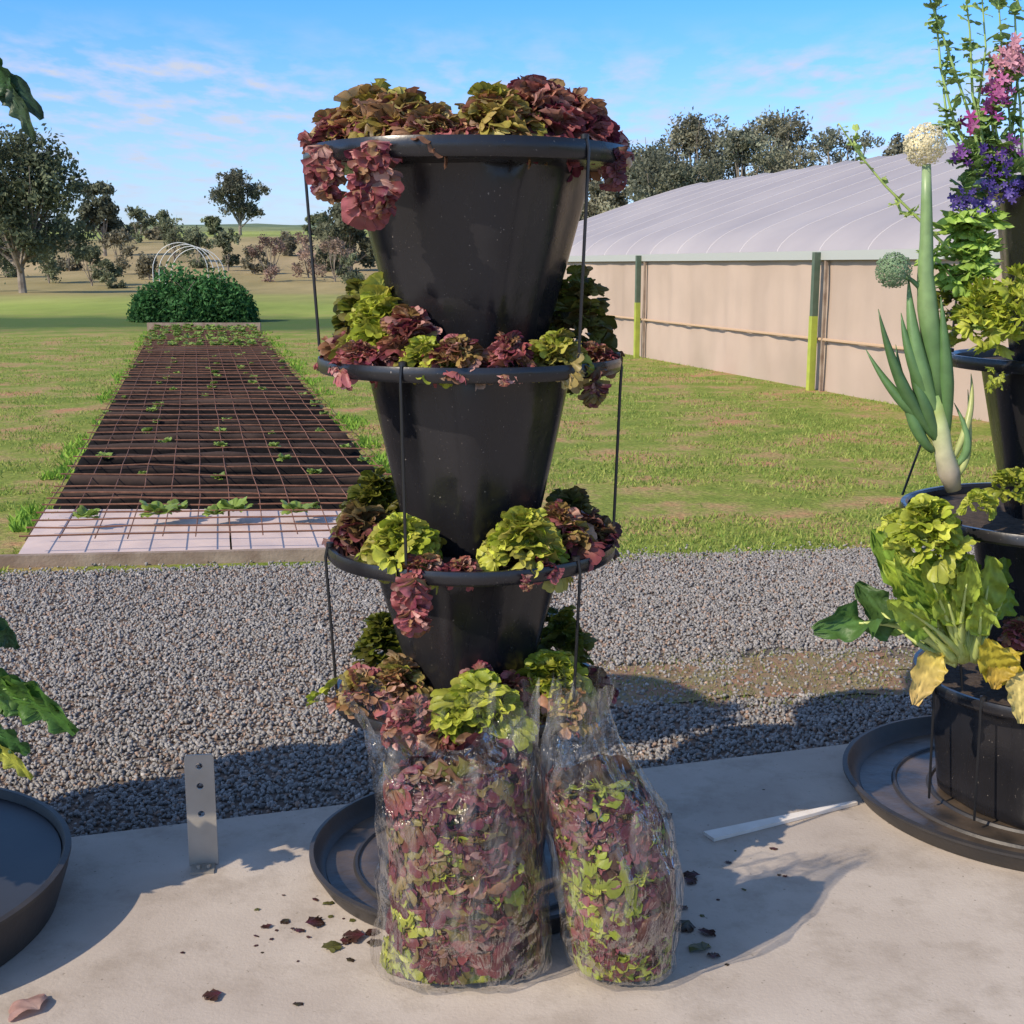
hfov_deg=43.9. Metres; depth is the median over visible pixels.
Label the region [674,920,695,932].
leaf scrap
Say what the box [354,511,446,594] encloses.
lettuce plant
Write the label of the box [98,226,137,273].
tree
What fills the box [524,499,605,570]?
lettuce plant
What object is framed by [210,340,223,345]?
seedling
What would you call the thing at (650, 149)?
gum tree
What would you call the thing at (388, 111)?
lettuce plant
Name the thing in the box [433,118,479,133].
lettuce plant
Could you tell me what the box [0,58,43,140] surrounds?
leafy vine
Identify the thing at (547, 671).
lettuce plant
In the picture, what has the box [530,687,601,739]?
lettuce plant
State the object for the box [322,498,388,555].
lettuce plant
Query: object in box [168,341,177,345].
seedling
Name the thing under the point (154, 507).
seedling
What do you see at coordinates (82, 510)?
seedling
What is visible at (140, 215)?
shrub
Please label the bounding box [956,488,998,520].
green lettuce
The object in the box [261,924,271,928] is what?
leaf scrap
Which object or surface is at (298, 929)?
leaf scrap
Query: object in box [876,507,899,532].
green lettuce
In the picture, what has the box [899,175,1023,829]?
planter tower
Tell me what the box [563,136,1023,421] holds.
greenhouse
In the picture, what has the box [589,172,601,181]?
lettuce plant
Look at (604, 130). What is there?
lettuce plant
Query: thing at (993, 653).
yellow leaf
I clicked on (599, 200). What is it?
gum tree
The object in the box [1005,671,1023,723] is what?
yellow leaf
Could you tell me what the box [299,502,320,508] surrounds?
seedling
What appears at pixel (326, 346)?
lettuce plant
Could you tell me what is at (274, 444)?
seedling
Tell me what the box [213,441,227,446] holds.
seedling
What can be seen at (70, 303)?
ground
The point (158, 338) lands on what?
seedling
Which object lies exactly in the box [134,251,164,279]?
shrub
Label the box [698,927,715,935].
leaf scrap
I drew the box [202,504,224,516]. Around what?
seedling
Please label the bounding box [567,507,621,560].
lettuce plant
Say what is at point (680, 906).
leaf scrap
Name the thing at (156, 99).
sky
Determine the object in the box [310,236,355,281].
shrub
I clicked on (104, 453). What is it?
seedling
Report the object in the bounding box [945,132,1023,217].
purple flowers
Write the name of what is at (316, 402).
seedling
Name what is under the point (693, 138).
gum tree
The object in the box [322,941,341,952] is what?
leaf scrap
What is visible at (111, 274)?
shrub
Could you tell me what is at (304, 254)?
shrub
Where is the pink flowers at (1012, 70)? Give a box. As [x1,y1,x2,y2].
[957,32,1023,179]
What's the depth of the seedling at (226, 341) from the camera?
20.14 m
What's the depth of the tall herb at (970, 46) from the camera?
2.65 m
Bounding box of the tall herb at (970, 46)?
[923,0,1023,177]
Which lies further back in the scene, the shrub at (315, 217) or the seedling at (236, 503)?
the shrub at (315, 217)
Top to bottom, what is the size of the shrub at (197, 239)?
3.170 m
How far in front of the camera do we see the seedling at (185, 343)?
19.74 m
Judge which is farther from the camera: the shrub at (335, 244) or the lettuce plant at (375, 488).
the shrub at (335, 244)
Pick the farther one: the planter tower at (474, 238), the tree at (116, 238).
the tree at (116, 238)
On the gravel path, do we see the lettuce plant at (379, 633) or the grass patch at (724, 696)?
the grass patch at (724, 696)
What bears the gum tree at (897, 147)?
on the ground at (70, 303)
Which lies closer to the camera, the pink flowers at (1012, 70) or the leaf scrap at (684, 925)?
the leaf scrap at (684, 925)
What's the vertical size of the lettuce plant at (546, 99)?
0.193 m
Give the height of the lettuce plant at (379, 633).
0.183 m
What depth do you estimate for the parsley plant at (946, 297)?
2.81 m
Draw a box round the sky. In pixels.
[0,0,1023,224]
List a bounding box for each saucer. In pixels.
[0,787,71,966]
[309,790,566,936]
[842,715,1023,871]
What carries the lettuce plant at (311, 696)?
in the planter tower at (474, 238)
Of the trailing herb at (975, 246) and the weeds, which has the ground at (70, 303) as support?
the weeds
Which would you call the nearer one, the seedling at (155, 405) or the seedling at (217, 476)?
the seedling at (217, 476)
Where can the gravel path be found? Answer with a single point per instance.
(270, 759)
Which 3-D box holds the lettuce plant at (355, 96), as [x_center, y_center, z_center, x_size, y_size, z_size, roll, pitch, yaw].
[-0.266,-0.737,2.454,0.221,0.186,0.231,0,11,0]
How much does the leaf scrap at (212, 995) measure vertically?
0.007 m
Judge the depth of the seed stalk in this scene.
2.69 m
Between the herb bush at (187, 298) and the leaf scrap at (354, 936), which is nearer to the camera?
the leaf scrap at (354, 936)
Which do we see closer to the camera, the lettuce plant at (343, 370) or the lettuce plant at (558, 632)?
the lettuce plant at (343, 370)
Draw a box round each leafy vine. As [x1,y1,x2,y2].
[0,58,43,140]
[0,617,19,649]
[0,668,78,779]
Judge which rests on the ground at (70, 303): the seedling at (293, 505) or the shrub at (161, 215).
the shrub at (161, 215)
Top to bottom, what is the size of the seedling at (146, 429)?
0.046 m
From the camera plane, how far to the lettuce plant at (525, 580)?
2.38 m
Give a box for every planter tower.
[303,133,631,872]
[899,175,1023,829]
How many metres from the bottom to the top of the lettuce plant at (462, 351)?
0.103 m
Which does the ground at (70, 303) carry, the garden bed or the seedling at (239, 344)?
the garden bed
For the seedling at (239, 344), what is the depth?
19.59 m
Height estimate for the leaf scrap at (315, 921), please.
0.007 m
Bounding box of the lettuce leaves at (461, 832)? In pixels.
[379,732,542,984]
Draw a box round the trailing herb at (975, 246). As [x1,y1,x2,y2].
[914,205,1014,330]
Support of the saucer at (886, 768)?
on the concrete slab
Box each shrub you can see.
[0,257,27,277]
[38,244,65,282]
[56,237,83,270]
[57,213,76,239]
[69,244,105,285]
[90,258,127,288]
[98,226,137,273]
[125,205,151,242]
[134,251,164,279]
[141,224,164,239]
[147,209,169,226]
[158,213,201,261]
[182,230,215,268]
[200,215,223,234]
[213,227,240,270]
[239,244,272,273]
[246,234,287,281]
[274,230,302,255]
[285,232,318,277]
[302,210,332,234]
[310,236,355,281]
[335,252,366,285]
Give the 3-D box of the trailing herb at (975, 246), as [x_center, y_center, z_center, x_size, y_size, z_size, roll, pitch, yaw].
[0.975,-0.525,2.738,0.220,0.265,0.159,0,11,0]
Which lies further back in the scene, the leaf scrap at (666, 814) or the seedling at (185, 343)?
the seedling at (185, 343)
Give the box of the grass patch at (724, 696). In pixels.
[601,645,913,708]
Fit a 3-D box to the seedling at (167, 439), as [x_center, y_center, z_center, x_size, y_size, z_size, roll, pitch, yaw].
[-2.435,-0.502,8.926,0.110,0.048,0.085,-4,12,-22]
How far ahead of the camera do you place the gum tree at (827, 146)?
57.84 m
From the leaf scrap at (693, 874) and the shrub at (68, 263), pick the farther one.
the shrub at (68, 263)
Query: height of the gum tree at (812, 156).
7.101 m
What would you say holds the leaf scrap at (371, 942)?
on the concrete slab
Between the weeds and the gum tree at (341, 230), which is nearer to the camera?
the weeds
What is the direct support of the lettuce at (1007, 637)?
in the planter tower at (977, 729)
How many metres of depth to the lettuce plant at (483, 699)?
2.42 m
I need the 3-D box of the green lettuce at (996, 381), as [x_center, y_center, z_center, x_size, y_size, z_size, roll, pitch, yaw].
[1.010,-0.275,2.655,0.041,0.056,0.045,-3,11,-15]
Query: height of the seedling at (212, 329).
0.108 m
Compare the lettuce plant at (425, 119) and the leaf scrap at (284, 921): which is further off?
the leaf scrap at (284, 921)
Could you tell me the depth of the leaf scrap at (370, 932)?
2.52 m
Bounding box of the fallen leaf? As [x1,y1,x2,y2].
[8,994,49,1021]
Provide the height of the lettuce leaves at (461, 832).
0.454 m
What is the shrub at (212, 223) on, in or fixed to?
on the ground at (70, 303)
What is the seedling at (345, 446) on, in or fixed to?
on the garden bed
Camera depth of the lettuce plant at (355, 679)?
2.57 m
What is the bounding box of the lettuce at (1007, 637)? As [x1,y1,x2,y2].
[997,616,1023,650]
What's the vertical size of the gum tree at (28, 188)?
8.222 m
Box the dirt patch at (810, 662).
[602,650,912,706]
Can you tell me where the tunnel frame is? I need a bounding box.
[152,242,223,283]
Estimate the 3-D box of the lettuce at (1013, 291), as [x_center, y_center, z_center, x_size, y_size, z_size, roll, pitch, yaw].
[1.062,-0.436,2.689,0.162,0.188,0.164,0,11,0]
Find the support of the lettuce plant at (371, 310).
in the planter tower at (474, 238)
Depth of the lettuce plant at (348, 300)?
2.59 m
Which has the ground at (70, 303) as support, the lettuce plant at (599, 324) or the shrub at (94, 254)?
the shrub at (94, 254)
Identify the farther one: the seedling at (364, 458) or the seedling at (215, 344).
the seedling at (215, 344)
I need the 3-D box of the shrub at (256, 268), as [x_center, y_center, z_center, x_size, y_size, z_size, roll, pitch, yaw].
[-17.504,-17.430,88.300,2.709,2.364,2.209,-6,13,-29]
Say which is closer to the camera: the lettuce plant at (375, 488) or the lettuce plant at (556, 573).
the lettuce plant at (556, 573)
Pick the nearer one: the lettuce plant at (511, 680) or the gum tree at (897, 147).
the lettuce plant at (511, 680)
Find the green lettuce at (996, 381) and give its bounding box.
[984,367,1005,393]
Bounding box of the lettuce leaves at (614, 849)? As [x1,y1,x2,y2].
[545,753,675,982]
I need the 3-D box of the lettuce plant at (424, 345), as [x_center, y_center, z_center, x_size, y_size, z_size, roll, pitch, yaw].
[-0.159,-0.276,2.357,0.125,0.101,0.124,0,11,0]
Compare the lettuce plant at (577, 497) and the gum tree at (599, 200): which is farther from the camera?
the gum tree at (599, 200)
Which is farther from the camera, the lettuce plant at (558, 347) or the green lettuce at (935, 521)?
the green lettuce at (935, 521)
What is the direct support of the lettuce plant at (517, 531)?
in the planter tower at (474, 238)
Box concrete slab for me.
[0,744,1023,1023]
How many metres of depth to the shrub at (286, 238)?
116.86 m
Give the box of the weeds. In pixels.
[6,330,390,532]
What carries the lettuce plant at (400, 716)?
in the planter tower at (474, 238)
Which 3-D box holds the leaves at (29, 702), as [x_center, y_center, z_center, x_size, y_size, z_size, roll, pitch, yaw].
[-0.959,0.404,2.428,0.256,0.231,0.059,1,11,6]
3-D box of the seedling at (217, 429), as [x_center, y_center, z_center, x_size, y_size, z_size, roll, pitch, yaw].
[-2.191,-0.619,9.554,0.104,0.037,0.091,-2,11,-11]
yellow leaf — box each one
[909,650,947,705]
[977,638,1022,685]
[986,647,1023,689]
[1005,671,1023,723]
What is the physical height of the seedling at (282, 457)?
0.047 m
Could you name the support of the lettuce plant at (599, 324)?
in the planter tower at (474, 238)
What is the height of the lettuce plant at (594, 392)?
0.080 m
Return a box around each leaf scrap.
[202,989,220,1000]
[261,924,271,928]
[280,918,289,923]
[293,928,304,931]
[293,1002,302,1005]
[306,915,324,926]
[322,901,334,904]
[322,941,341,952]
[340,936,350,944]
[343,929,363,942]
[365,928,378,935]
[366,938,380,946]
[661,812,672,817]
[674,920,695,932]
[676,904,687,908]
[682,870,699,878]
[684,877,697,884]
[688,941,710,951]
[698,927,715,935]
[707,952,720,957]
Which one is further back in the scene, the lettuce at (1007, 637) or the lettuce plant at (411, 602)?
the lettuce at (1007, 637)
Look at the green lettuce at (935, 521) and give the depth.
2.67 m
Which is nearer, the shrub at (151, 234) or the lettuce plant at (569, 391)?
the lettuce plant at (569, 391)
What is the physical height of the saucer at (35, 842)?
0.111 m
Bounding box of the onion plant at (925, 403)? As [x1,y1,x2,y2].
[866,122,973,492]
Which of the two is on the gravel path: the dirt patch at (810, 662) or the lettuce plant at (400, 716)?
the dirt patch at (810, 662)
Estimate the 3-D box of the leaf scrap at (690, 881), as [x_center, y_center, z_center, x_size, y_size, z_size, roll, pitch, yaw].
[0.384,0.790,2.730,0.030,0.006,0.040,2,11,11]
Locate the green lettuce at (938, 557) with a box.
[932,545,953,585]
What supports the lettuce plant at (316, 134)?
in the planter tower at (474, 238)
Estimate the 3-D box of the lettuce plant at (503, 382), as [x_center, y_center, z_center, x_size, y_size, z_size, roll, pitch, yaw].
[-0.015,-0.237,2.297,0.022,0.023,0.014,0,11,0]
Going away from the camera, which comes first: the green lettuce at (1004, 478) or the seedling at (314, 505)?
the green lettuce at (1004, 478)
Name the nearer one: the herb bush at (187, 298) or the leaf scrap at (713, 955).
the leaf scrap at (713, 955)
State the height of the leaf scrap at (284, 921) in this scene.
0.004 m
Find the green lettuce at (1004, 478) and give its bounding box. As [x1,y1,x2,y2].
[984,466,1023,510]
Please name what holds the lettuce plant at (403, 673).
in the planter tower at (474, 238)
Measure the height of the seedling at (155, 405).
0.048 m
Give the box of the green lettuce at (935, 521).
[882,493,979,583]
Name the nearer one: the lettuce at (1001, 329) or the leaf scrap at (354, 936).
the leaf scrap at (354, 936)
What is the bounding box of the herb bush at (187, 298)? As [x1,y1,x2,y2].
[126,261,260,322]
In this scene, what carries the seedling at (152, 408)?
on the garden bed
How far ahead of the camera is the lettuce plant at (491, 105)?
2.27 m
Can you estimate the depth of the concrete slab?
2.51 m
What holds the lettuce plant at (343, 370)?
in the planter tower at (474, 238)
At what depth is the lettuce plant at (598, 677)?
2.69 m
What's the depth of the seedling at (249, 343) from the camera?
19.67 m
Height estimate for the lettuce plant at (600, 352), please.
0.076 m
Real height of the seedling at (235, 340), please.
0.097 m
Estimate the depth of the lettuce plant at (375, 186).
2.23 m
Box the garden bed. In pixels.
[0,323,390,567]
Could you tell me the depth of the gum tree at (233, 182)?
183.56 m
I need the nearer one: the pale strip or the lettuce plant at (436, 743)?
the lettuce plant at (436, 743)
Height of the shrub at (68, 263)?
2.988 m
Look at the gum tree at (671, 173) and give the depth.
53.83 m
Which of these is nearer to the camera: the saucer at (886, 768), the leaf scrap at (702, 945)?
the leaf scrap at (702, 945)
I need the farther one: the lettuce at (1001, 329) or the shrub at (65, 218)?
the shrub at (65, 218)
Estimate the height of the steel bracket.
0.258 m
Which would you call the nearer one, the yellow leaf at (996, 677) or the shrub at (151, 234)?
the yellow leaf at (996, 677)
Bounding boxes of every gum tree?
[0,123,107,292]
[75,180,133,255]
[204,166,271,234]
[312,196,375,271]
[579,175,628,220]
[606,134,686,210]
[626,141,721,204]
[665,106,736,181]
[692,124,787,182]
[740,105,815,176]
[755,140,841,172]
[805,124,884,164]
[882,132,914,155]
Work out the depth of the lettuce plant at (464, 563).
2.40 m
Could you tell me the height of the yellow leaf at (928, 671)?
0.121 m
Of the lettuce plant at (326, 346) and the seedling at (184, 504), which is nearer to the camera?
the lettuce plant at (326, 346)
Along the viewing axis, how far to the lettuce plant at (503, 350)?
2.33 m
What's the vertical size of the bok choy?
0.309 m
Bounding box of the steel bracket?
[184,753,218,874]
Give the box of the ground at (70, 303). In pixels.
[0,223,996,575]
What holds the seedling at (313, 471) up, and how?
on the garden bed
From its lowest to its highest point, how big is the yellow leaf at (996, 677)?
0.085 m
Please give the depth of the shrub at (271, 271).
78.19 m
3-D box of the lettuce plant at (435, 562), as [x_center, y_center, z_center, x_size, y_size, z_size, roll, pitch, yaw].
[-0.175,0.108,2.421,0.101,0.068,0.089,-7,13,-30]
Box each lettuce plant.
[297,106,353,153]
[301,144,347,204]
[306,677,338,706]
[313,330,357,384]
[321,662,402,720]
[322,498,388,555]
[327,78,392,176]
[328,271,416,364]
[328,339,386,389]
[330,467,399,534]
[331,278,376,340]
[337,368,352,390]
[341,139,403,230]
[348,86,435,137]
[350,611,401,667]
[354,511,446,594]
[357,649,432,713]
[376,304,442,366]
[380,693,442,755]
[390,101,465,168]
[390,576,433,637]
[393,335,455,388]
[399,552,443,578]
[416,713,459,752]
[422,334,492,390]
[427,668,540,753]
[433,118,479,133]
[440,555,480,591]
[454,80,547,169]
[458,660,493,675]
[476,505,573,592]
[478,330,536,383]
[485,74,593,181]
[498,374,509,386]
[499,669,540,724]
[514,649,599,718]
[519,574,533,591]
[522,556,564,584]
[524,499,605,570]
[528,328,594,393]
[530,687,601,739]
[536,604,596,667]
[544,86,619,174]
[545,265,624,378]
[546,485,595,514]
[567,387,583,394]
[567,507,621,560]
[577,366,611,407]
[582,341,619,363]
[584,665,618,704]
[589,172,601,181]
[599,146,633,191]
[607,116,634,160]
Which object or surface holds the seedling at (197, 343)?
on the garden bed
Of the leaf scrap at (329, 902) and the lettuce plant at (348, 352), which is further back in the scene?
the leaf scrap at (329, 902)
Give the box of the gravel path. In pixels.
[0,553,973,835]
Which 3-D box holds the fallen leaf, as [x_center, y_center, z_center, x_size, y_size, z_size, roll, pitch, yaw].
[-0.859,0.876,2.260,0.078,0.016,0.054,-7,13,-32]
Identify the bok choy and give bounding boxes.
[811,529,1018,667]
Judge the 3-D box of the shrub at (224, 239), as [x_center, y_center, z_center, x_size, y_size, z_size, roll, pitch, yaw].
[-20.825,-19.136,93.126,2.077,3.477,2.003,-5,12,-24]
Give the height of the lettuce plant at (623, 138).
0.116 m
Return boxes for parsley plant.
[936,263,968,323]
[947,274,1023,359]
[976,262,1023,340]
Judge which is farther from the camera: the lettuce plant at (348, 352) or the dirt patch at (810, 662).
the dirt patch at (810, 662)
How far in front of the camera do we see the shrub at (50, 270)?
76.38 m
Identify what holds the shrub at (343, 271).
on the ground at (70, 303)
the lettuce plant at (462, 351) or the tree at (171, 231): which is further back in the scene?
the tree at (171, 231)
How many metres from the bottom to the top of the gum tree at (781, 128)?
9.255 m
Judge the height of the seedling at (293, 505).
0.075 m
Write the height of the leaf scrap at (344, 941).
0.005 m
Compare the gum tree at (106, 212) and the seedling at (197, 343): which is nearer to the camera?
the seedling at (197, 343)
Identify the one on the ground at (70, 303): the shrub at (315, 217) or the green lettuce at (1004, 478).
the shrub at (315, 217)
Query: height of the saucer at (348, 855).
0.051 m
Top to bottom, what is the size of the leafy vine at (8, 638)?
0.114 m
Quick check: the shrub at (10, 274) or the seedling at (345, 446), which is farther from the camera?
the shrub at (10, 274)
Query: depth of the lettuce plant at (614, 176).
2.38 m
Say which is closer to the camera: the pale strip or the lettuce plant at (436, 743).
the lettuce plant at (436, 743)
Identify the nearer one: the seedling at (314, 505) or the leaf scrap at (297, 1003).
the leaf scrap at (297, 1003)
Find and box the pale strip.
[704,800,857,841]
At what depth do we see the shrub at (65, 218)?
155.88 m
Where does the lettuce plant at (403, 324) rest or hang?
on the planter tower at (474, 238)
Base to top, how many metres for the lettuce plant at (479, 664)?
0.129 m
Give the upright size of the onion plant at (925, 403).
0.774 m
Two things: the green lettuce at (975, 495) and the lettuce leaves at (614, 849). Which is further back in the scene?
the green lettuce at (975, 495)
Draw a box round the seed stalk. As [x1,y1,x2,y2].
[838,123,954,255]
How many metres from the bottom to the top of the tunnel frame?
1.988 m
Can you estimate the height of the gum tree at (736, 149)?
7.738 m
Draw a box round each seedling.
[72,505,99,518]
[95,451,111,458]
[139,500,179,516]
[141,427,152,431]
[145,406,156,410]
[152,401,163,406]
[156,336,165,340]
[158,437,171,442]
[164,499,187,512]
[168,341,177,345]
[183,341,194,345]
[193,342,203,345]
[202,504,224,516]
[206,326,216,330]
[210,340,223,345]
[211,471,225,479]
[213,427,226,430]
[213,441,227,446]
[217,496,252,511]
[221,339,231,344]
[231,338,241,342]
[234,342,246,346]
[245,341,256,346]
[268,442,280,446]
[277,453,292,460]
[280,500,313,514]
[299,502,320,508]
[307,468,321,473]
[310,400,321,405]
[340,443,350,447]
[357,455,369,461]
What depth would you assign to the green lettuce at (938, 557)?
2.73 m

